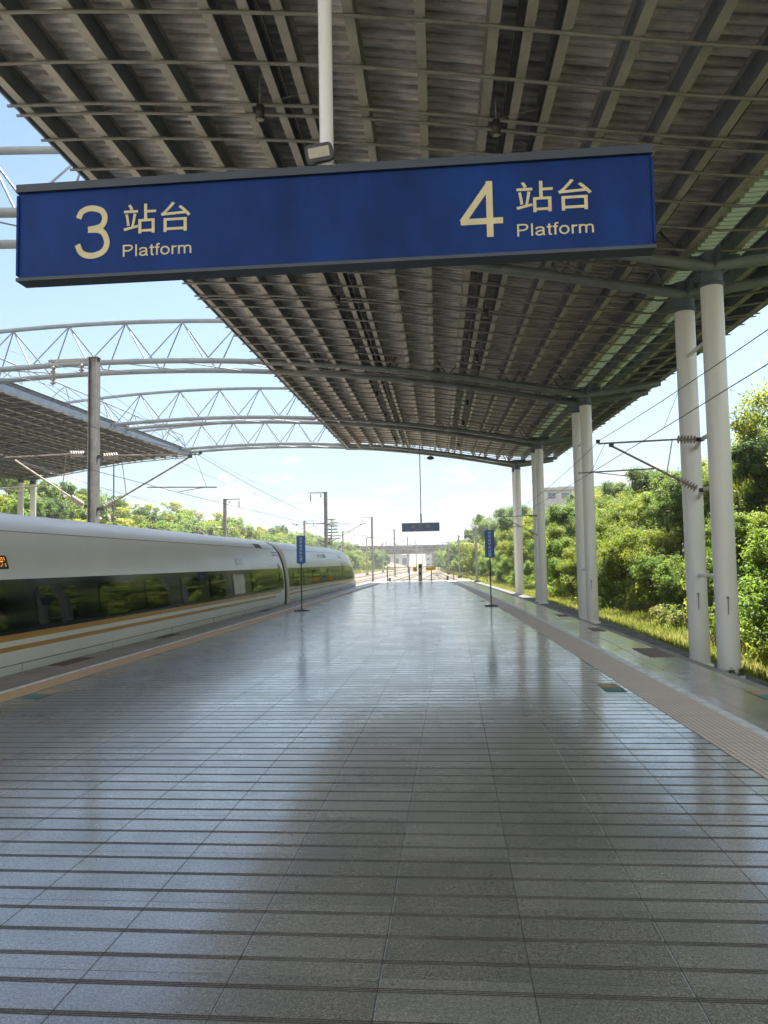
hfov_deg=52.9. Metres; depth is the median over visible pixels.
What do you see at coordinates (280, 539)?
broadleaf tree
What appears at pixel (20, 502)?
canopy column
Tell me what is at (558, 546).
broadleaf tree
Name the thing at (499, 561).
broadleaf tree
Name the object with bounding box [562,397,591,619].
canopy column
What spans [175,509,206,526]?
broadleaf tree
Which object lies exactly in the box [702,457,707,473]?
broadleaf tree
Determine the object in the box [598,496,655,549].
broadleaf tree
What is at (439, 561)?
broadleaf tree
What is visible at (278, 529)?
broadleaf tree
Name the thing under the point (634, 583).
shrub
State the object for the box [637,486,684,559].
broadleaf tree
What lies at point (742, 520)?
broadleaf tree
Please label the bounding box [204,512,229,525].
broadleaf tree
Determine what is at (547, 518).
broadleaf tree
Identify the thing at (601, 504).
broadleaf tree
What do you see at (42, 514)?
broadleaf tree
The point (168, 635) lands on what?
pit cover
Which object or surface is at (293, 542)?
broadleaf tree
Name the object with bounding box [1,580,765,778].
platform
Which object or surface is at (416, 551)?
catenary mast
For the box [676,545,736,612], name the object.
broadleaf tree
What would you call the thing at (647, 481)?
broadleaf tree
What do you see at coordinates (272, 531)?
broadleaf tree
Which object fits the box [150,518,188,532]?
broadleaf tree
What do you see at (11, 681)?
edge paving
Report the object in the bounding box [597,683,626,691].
car marker
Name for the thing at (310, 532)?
broadleaf tree
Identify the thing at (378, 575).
cable path
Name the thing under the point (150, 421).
feeder wire
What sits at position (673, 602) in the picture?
shrub
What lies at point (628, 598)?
shrub
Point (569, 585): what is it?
shrub
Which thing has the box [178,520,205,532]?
broadleaf tree
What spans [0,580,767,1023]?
paving
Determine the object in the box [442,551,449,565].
broadleaf tree
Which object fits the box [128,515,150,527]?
broadleaf tree
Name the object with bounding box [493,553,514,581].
broadleaf tree
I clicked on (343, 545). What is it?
catenary mast
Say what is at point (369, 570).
embankment grass
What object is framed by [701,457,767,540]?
broadleaf tree
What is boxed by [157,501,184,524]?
broadleaf tree
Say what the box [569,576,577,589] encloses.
shrub
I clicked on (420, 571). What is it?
control pillar
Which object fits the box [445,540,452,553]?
broadleaf tree
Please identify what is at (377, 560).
broadleaf tree
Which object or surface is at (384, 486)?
sky
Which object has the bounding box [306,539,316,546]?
broadleaf tree
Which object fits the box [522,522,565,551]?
broadleaf tree
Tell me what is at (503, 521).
broadleaf tree
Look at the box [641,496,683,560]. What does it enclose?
broadleaf tree
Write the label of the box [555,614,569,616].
pit cover
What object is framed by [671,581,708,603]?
shrub
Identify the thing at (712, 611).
shrub
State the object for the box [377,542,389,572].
catenary mast
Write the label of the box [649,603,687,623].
shrub
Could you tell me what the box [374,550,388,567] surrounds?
broadleaf tree
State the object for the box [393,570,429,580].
railway track
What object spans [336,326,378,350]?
hanging lamp
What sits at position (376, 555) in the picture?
broadleaf tree
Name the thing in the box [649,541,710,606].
broadleaf tree
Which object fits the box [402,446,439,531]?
station sign
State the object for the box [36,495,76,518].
broadleaf tree
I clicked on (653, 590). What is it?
shrub
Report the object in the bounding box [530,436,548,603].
canopy column
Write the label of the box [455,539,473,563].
broadleaf tree
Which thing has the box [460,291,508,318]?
hanging lamp
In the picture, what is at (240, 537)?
broadleaf tree
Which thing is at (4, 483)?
broadleaf tree
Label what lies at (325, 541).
catenary mast
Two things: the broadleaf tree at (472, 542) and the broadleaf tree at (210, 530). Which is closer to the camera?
the broadleaf tree at (210, 530)
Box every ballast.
[355,568,406,576]
[356,567,443,585]
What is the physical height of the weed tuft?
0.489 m
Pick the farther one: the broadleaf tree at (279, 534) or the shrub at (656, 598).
the broadleaf tree at (279, 534)
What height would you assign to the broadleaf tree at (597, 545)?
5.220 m
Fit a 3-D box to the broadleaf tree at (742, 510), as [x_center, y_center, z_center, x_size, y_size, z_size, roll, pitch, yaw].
[19.234,0.565,42.476,4.651,7.504,5.424,-4,-5,39]
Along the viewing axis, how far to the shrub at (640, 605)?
43.45 m
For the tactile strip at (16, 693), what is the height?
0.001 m
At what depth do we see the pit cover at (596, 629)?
17.94 m
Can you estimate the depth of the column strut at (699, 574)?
20.98 m
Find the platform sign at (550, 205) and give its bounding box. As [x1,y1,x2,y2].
[15,0,656,287]
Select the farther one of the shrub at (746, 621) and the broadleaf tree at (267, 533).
the broadleaf tree at (267, 533)
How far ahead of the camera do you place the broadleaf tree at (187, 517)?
154.97 m
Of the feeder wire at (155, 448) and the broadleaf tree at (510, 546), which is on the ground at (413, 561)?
the broadleaf tree at (510, 546)
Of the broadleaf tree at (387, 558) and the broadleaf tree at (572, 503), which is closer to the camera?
the broadleaf tree at (572, 503)
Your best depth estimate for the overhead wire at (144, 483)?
20.70 m
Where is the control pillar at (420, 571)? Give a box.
[418,564,421,580]
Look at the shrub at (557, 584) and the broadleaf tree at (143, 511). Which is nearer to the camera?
the shrub at (557, 584)
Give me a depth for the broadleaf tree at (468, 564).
151.69 m
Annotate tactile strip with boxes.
[0,581,387,702]
[447,580,767,779]
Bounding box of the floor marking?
[20,690,62,698]
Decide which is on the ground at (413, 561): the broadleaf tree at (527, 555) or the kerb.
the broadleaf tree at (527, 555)
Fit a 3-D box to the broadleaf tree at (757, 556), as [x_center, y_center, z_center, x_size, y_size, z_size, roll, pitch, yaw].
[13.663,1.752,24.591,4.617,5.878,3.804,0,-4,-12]
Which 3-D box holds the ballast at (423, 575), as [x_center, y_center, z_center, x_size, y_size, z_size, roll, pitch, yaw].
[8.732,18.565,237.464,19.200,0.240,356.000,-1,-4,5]
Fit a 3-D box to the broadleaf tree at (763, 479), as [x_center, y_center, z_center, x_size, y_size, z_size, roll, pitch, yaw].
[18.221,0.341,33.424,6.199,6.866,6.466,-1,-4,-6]
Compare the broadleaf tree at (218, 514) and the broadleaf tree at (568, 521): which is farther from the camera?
the broadleaf tree at (218, 514)
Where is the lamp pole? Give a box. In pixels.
[113,459,113,524]
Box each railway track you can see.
[355,568,399,574]
[356,568,411,578]
[356,569,417,583]
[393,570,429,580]
[417,569,442,580]
[433,572,458,579]
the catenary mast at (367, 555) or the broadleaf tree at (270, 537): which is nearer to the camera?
the broadleaf tree at (270, 537)
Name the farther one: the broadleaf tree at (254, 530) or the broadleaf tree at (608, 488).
the broadleaf tree at (254, 530)
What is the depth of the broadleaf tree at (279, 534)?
212.77 m
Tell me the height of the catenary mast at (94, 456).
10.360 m
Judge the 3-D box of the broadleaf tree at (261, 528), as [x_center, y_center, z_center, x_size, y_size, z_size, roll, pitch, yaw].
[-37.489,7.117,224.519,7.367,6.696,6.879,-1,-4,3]
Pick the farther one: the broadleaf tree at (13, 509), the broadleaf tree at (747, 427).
the broadleaf tree at (13, 509)
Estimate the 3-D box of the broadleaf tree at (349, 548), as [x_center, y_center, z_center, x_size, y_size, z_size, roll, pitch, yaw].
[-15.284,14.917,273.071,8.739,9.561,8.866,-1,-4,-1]
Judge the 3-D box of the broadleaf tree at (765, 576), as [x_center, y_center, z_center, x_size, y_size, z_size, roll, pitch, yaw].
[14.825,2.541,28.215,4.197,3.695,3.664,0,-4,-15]
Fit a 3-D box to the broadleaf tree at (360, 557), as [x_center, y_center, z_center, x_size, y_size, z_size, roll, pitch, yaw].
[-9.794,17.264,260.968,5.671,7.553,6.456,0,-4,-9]
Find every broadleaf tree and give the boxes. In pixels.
[0,478,29,502]
[0,491,13,512]
[0,492,45,515]
[11,499,50,516]
[13,475,66,515]
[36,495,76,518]
[41,480,77,516]
[58,492,111,520]
[58,494,86,519]
[72,506,122,525]
[75,488,112,516]
[100,516,141,526]
[102,495,130,522]
[107,507,135,526]
[122,500,151,527]
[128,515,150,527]
[131,505,170,528]
[133,517,175,530]
[137,504,157,523]
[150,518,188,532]
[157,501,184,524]
[160,514,177,525]
[166,511,197,528]
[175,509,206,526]
[176,509,194,517]
[176,524,208,534]
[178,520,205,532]
[192,512,207,524]
[202,522,235,536]
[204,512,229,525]
[218,515,244,526]
[227,524,244,538]
[229,522,245,536]
[240,522,254,537]
[248,529,263,538]
[252,533,277,541]
[255,526,265,539]
[259,531,270,537]
[261,527,275,538]
[264,535,287,543]
[267,523,286,533]
[271,533,287,539]
[281,525,289,534]
[282,533,295,541]
[287,538,308,545]
[294,530,313,537]
[295,534,312,540]
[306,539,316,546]
[313,537,333,546]
[314,541,330,547]
[333,544,341,550]
[340,540,352,551]
[340,548,353,564]
[341,550,361,568]
[350,553,361,570]
[354,551,371,567]
[356,556,370,569]
[361,550,379,560]
[371,555,384,568]
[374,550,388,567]
[383,556,390,568]
[436,553,444,565]
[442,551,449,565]
[444,554,453,563]
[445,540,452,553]
[449,542,472,558]
[450,556,465,571]
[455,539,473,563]
[455,542,475,573]
[460,540,484,562]
[463,530,479,541]
[463,542,484,572]
[466,545,484,565]
[468,504,511,539]
[474,556,489,575]
[478,559,492,576]
[483,532,504,552]
[484,558,498,577]
[486,503,528,533]
[492,557,509,573]
[493,550,504,572]
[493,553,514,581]
[494,515,522,542]
[495,524,513,541]
[496,540,528,558]
[504,539,529,566]
[510,546,534,569]
[512,559,534,579]
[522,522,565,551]
[522,523,532,558]
[523,511,545,527]
[528,536,550,572]
[534,537,561,570]
[545,500,573,530]
[545,502,596,545]
[545,523,571,539]
[546,492,601,528]
[546,536,572,573]
[546,557,576,586]
[548,534,575,581]
[554,504,574,533]
[556,544,576,579]
[564,487,600,504]
[568,511,606,541]
[569,537,624,584]
[573,496,623,513]
[573,550,632,597]
[594,485,631,501]
[595,481,627,499]
[595,487,640,510]
[595,513,618,544]
[596,503,617,541]
[596,522,684,605]
[597,480,644,499]
[597,500,637,544]
[597,522,658,593]
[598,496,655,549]
[599,496,636,514]
[612,494,649,511]
[620,465,659,499]
[620,525,667,586]
[624,549,684,607]
[634,468,678,558]
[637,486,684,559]
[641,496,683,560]
[646,466,740,539]
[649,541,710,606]
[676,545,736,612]
[678,457,747,514]
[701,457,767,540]
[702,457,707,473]
[702,458,748,514]
[704,505,767,585]
[729,355,767,450]
[731,434,767,512]
[734,469,767,532]
[735,518,767,577]
[737,563,767,607]
[742,516,767,541]
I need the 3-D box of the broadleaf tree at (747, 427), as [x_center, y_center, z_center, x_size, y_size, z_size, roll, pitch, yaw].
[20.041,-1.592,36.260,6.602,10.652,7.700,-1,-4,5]
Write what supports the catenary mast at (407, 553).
on the ground at (413, 561)
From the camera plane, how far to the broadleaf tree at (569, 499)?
111.98 m
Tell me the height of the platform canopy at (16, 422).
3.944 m
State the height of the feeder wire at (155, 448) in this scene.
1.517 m
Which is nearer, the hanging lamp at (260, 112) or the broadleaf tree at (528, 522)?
the hanging lamp at (260, 112)
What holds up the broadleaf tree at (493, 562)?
on the ground at (413, 561)
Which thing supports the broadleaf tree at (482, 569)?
on the ground at (413, 561)
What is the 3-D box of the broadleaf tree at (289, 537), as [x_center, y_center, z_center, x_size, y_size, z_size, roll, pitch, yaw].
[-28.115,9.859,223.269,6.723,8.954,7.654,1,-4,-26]
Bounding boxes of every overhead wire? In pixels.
[0,400,421,551]
[2,487,386,553]
[5,456,413,553]
[433,329,767,553]
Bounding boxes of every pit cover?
[48,657,94,665]
[157,634,177,637]
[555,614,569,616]
[588,628,605,630]
[632,648,674,656]
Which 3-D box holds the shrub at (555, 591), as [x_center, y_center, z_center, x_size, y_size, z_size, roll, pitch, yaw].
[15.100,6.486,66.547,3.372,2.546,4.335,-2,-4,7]
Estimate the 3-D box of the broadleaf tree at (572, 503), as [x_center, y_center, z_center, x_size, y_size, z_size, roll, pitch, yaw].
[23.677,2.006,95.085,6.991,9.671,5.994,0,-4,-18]
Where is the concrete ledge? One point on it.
(626, 631)
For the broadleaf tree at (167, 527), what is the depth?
131.19 m
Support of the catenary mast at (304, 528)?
on the ground at (413, 561)
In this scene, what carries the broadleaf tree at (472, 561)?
on the ground at (413, 561)
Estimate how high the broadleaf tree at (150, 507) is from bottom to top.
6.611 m
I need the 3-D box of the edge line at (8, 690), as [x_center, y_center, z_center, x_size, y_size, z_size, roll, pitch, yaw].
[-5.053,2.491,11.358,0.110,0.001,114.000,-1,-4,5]
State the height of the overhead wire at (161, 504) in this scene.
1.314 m
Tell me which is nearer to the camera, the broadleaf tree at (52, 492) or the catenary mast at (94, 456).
the catenary mast at (94, 456)
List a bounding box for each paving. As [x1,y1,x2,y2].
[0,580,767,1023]
[0,581,382,691]
[455,580,767,731]
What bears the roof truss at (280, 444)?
on the canopy column at (519, 540)
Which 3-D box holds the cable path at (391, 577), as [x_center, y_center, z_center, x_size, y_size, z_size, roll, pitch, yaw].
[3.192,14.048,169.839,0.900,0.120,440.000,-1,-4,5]
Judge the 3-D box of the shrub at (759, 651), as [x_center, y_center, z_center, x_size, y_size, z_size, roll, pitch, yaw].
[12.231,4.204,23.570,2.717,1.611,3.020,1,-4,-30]
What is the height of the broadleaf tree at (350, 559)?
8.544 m
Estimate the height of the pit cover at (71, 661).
0.006 m
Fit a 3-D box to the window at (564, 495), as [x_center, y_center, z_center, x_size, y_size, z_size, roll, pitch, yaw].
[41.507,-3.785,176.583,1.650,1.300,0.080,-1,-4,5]
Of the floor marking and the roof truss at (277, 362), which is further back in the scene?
the roof truss at (277, 362)
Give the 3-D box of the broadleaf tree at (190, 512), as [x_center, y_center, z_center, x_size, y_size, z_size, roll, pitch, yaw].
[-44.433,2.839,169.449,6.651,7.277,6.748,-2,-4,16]
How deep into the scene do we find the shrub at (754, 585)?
27.43 m
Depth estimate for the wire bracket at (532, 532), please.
54.92 m
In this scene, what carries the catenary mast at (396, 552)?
on the ground at (413, 561)
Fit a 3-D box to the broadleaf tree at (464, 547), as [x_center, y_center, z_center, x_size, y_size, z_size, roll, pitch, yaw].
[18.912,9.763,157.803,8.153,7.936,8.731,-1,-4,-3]
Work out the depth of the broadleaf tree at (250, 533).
183.04 m
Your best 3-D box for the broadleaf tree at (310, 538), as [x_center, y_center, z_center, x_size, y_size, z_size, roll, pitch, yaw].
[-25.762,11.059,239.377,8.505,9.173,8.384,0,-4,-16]
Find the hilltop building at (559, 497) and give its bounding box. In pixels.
[544,486,601,508]
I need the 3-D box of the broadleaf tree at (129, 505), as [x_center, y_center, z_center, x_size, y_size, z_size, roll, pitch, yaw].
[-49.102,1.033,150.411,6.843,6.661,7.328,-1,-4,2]
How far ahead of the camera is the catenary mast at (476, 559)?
111.14 m
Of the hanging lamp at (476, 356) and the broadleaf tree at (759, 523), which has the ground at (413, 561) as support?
the broadleaf tree at (759, 523)
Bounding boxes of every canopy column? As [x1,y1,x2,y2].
[15,474,24,514]
[30,477,36,516]
[510,459,524,594]
[511,468,517,592]
[524,442,539,601]
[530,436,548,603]
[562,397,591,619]
[569,385,600,623]
[656,274,713,666]
[686,244,745,678]
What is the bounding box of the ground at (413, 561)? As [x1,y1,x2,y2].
[63,513,767,676]
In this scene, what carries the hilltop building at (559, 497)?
on the ground at (413, 561)
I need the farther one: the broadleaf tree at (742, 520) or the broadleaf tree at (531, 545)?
the broadleaf tree at (531, 545)
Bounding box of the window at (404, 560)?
[402,558,406,564]
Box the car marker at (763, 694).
[745,690,767,699]
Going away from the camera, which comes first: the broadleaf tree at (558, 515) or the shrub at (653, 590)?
the shrub at (653, 590)
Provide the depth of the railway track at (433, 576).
153.78 m
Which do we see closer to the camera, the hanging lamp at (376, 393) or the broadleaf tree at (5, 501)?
the hanging lamp at (376, 393)
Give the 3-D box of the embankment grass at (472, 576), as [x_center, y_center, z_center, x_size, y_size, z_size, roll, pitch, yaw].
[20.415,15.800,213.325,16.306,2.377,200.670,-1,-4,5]
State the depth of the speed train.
16.93 m
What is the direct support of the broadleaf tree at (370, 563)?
on the ground at (413, 561)
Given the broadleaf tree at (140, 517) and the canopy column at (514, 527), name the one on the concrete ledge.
the canopy column at (514, 527)
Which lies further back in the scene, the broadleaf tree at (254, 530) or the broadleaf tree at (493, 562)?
the broadleaf tree at (254, 530)
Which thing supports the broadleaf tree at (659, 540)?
on the ground at (413, 561)
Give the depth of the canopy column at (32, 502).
74.19 m
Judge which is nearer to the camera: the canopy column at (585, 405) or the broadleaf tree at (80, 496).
the canopy column at (585, 405)
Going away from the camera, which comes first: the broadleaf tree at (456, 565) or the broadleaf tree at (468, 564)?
the broadleaf tree at (468, 564)
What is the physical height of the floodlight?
0.148 m
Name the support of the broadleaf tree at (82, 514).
on the ground at (413, 561)
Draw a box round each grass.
[354,566,393,572]
[437,567,496,581]
[480,579,767,681]
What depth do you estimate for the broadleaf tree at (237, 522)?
198.06 m
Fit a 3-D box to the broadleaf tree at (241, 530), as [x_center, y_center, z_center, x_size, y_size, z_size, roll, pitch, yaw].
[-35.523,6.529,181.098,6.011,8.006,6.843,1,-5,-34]
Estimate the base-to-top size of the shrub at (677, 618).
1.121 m
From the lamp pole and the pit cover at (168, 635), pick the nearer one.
the pit cover at (168, 635)
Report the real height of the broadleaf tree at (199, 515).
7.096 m
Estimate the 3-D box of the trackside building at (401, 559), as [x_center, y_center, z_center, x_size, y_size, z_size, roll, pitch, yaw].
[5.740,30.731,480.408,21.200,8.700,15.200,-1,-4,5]
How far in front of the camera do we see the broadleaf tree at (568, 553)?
61.24 m
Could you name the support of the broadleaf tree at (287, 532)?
on the ground at (413, 561)
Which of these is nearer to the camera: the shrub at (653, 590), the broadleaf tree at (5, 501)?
the shrub at (653, 590)
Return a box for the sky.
[0,94,767,558]
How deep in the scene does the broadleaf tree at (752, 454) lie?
34.79 m
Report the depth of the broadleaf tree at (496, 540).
136.74 m
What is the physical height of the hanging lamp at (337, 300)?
1.050 m
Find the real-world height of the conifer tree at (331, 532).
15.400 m
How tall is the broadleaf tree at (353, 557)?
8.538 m
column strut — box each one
[686,342,702,357]
[695,571,712,577]
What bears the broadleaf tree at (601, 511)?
on the ground at (413, 561)
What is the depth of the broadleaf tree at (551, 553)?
73.23 m
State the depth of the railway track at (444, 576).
145.73 m
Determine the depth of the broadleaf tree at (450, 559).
226.97 m
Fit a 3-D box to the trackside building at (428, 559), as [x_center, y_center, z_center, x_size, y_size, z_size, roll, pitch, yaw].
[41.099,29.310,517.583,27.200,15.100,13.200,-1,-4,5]
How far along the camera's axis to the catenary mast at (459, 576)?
151.10 m
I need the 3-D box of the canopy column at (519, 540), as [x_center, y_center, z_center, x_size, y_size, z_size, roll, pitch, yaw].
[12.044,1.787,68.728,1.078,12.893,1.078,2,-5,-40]
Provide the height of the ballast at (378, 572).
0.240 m
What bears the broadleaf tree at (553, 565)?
on the ground at (413, 561)
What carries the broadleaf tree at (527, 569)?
on the ground at (413, 561)
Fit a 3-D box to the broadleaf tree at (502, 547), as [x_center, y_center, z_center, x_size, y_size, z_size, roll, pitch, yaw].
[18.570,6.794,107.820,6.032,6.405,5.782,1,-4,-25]
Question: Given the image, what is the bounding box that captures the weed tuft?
[721,668,743,676]
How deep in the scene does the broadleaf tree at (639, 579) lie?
48.47 m
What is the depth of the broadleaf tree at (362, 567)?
272.36 m
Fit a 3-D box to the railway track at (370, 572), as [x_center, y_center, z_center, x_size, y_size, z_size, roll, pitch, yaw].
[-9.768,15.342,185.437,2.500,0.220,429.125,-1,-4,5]
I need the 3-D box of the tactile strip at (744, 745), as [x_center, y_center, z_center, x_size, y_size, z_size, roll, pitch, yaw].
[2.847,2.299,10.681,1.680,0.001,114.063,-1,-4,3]
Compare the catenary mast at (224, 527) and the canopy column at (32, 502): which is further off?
the catenary mast at (224, 527)
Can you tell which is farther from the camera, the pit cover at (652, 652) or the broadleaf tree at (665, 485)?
the broadleaf tree at (665, 485)
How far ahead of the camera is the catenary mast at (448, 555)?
194.06 m
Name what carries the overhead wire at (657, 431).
hanging from the wire bracket at (694, 439)
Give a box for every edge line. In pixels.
[0,581,383,693]
[453,580,767,738]
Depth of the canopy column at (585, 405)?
36.57 m
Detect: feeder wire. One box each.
[0,347,419,547]
[0,372,410,545]
[1,455,377,545]
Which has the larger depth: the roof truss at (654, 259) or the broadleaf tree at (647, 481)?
the broadleaf tree at (647, 481)
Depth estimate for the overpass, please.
326.15 m
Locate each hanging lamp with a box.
[215,67,306,122]
[312,274,361,305]
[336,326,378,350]
[362,380,390,396]
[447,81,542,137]
[455,344,497,361]
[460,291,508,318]
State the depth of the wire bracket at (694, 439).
20.68 m
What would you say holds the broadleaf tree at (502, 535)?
on the ground at (413, 561)
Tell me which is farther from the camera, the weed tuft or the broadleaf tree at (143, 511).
the broadleaf tree at (143, 511)
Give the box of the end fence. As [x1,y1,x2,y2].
[387,566,453,580]
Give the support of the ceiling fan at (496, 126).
hanging from the platform canopy at (112, 88)
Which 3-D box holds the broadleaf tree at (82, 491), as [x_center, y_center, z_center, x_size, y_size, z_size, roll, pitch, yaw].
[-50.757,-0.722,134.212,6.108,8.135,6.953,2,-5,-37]
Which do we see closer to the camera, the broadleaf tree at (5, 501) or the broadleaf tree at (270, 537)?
the broadleaf tree at (5, 501)
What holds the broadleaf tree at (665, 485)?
on the ground at (413, 561)
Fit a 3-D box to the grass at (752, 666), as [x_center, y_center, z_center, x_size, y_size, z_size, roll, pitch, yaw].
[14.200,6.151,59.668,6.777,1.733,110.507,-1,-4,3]
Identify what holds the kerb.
on the edge paving at (730, 695)
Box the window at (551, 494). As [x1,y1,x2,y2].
[548,493,555,498]
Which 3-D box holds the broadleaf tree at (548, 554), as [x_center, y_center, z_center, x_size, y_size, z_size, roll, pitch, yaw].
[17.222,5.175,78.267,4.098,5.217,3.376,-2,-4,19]
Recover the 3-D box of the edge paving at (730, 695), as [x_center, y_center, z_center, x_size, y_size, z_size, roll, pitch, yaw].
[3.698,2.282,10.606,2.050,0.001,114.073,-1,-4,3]
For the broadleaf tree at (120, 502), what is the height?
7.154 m
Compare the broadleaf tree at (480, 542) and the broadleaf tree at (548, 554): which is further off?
the broadleaf tree at (480, 542)
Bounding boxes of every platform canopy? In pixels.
[0,0,767,460]
[0,383,192,479]
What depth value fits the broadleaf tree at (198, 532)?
139.03 m
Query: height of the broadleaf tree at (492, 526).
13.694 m
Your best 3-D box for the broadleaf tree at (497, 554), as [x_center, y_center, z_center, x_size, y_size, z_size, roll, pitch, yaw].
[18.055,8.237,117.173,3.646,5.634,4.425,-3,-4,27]
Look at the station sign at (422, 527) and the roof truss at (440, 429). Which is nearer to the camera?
the roof truss at (440, 429)
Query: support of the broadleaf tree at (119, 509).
on the ground at (413, 561)
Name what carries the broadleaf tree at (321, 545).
on the ground at (413, 561)
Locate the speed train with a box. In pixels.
[0,513,355,676]
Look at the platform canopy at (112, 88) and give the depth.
16.28 m
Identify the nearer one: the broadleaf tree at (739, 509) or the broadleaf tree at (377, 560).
the broadleaf tree at (739, 509)
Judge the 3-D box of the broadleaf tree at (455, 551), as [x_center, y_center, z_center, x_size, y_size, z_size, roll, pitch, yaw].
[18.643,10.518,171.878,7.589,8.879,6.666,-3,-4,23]
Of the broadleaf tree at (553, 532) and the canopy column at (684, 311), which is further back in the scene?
the broadleaf tree at (553, 532)
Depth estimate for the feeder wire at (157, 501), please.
55.30 m
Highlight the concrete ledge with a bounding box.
[468,580,767,686]
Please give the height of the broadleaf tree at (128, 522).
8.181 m
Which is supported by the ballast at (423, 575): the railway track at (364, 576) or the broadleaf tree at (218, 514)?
the railway track at (364, 576)
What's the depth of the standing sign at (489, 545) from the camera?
28.11 m
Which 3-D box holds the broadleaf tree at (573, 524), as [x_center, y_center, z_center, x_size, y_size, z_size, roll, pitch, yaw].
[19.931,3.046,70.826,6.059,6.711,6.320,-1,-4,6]
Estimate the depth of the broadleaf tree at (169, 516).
148.50 m
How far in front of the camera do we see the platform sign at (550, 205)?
5.21 m
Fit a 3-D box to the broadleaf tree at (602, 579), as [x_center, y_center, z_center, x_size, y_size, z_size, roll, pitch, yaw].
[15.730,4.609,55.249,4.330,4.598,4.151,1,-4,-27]
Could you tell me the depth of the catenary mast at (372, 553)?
114.48 m
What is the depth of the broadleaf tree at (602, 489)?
90.72 m
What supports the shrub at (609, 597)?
on the ground at (413, 561)
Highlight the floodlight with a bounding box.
[304,142,336,165]
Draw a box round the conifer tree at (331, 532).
[321,518,341,548]
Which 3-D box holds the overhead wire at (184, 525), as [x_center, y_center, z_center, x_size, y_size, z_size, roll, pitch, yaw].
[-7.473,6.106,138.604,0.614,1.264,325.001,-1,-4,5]
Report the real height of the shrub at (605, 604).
2.536 m
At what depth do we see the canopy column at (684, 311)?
21.64 m
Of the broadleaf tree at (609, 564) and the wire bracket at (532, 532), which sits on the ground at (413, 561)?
the broadleaf tree at (609, 564)
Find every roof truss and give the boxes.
[0,146,767,298]
[0,319,660,405]
[0,387,571,449]
[3,419,556,480]
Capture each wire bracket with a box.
[496,514,537,535]
[578,434,708,498]
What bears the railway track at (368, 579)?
on the ballast at (423, 575)
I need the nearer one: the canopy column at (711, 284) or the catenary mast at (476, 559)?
the canopy column at (711, 284)
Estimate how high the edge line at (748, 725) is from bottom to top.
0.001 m
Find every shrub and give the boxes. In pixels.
[492,576,505,582]
[507,574,514,586]
[524,574,534,589]
[547,569,561,584]
[547,573,573,596]
[547,581,555,593]
[552,576,568,590]
[555,574,575,592]
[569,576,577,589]
[575,578,636,609]
[598,590,613,597]
[598,595,620,604]
[599,566,648,592]
[599,586,630,601]
[613,581,659,604]
[620,599,656,613]
[629,587,673,607]
[635,583,657,602]
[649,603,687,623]
[659,590,686,607]
[664,609,687,628]
[670,590,713,615]
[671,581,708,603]
[708,574,767,639]
[708,593,767,622]
[738,592,767,649]
[740,629,767,662]
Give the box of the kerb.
[466,580,767,690]
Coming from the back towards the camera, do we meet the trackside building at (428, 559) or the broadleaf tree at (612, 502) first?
the trackside building at (428, 559)
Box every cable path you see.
[356,569,410,579]
[357,568,425,585]
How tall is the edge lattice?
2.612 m
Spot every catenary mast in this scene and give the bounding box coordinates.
[0,356,216,522]
[194,499,256,539]
[284,520,322,544]
[287,492,369,547]
[328,531,355,553]
[351,517,396,581]
[358,538,375,574]
[377,529,414,576]
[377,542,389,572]
[395,537,420,568]
[406,541,427,566]
[438,542,450,574]
[443,536,461,577]
[452,526,479,581]
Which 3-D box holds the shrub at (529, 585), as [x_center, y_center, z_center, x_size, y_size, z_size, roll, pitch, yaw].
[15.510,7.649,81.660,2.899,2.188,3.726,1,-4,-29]
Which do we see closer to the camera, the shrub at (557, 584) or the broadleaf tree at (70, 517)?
the shrub at (557, 584)
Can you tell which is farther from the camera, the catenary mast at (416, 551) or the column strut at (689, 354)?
the catenary mast at (416, 551)
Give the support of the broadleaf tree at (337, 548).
on the ground at (413, 561)
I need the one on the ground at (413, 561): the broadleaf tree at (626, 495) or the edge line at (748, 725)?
the broadleaf tree at (626, 495)
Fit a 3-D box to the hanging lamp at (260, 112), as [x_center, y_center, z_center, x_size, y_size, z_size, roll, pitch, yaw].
[-2.368,-7.983,14.726,1.804,1.050,0.193,-1,-4,5]
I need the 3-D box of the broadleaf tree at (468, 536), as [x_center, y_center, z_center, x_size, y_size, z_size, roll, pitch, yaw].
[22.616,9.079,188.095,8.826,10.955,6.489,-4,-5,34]
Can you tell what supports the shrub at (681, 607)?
on the ground at (413, 561)
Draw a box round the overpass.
[356,541,452,568]
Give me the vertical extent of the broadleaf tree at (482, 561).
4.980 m
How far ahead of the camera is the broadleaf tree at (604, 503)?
81.62 m
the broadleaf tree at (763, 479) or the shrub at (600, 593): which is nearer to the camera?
the broadleaf tree at (763, 479)
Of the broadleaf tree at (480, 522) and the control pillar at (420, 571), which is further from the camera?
the broadleaf tree at (480, 522)
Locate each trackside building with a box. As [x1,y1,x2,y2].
[385,554,410,566]
[425,544,445,565]
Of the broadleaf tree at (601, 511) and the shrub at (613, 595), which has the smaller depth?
the shrub at (613, 595)
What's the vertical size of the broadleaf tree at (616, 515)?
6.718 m
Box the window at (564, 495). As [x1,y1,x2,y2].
[562,493,568,497]
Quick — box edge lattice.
[0,358,185,446]
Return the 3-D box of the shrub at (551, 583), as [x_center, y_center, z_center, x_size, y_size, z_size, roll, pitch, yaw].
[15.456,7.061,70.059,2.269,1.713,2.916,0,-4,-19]
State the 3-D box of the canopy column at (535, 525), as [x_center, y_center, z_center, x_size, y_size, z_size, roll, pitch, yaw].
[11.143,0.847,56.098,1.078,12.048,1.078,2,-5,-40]

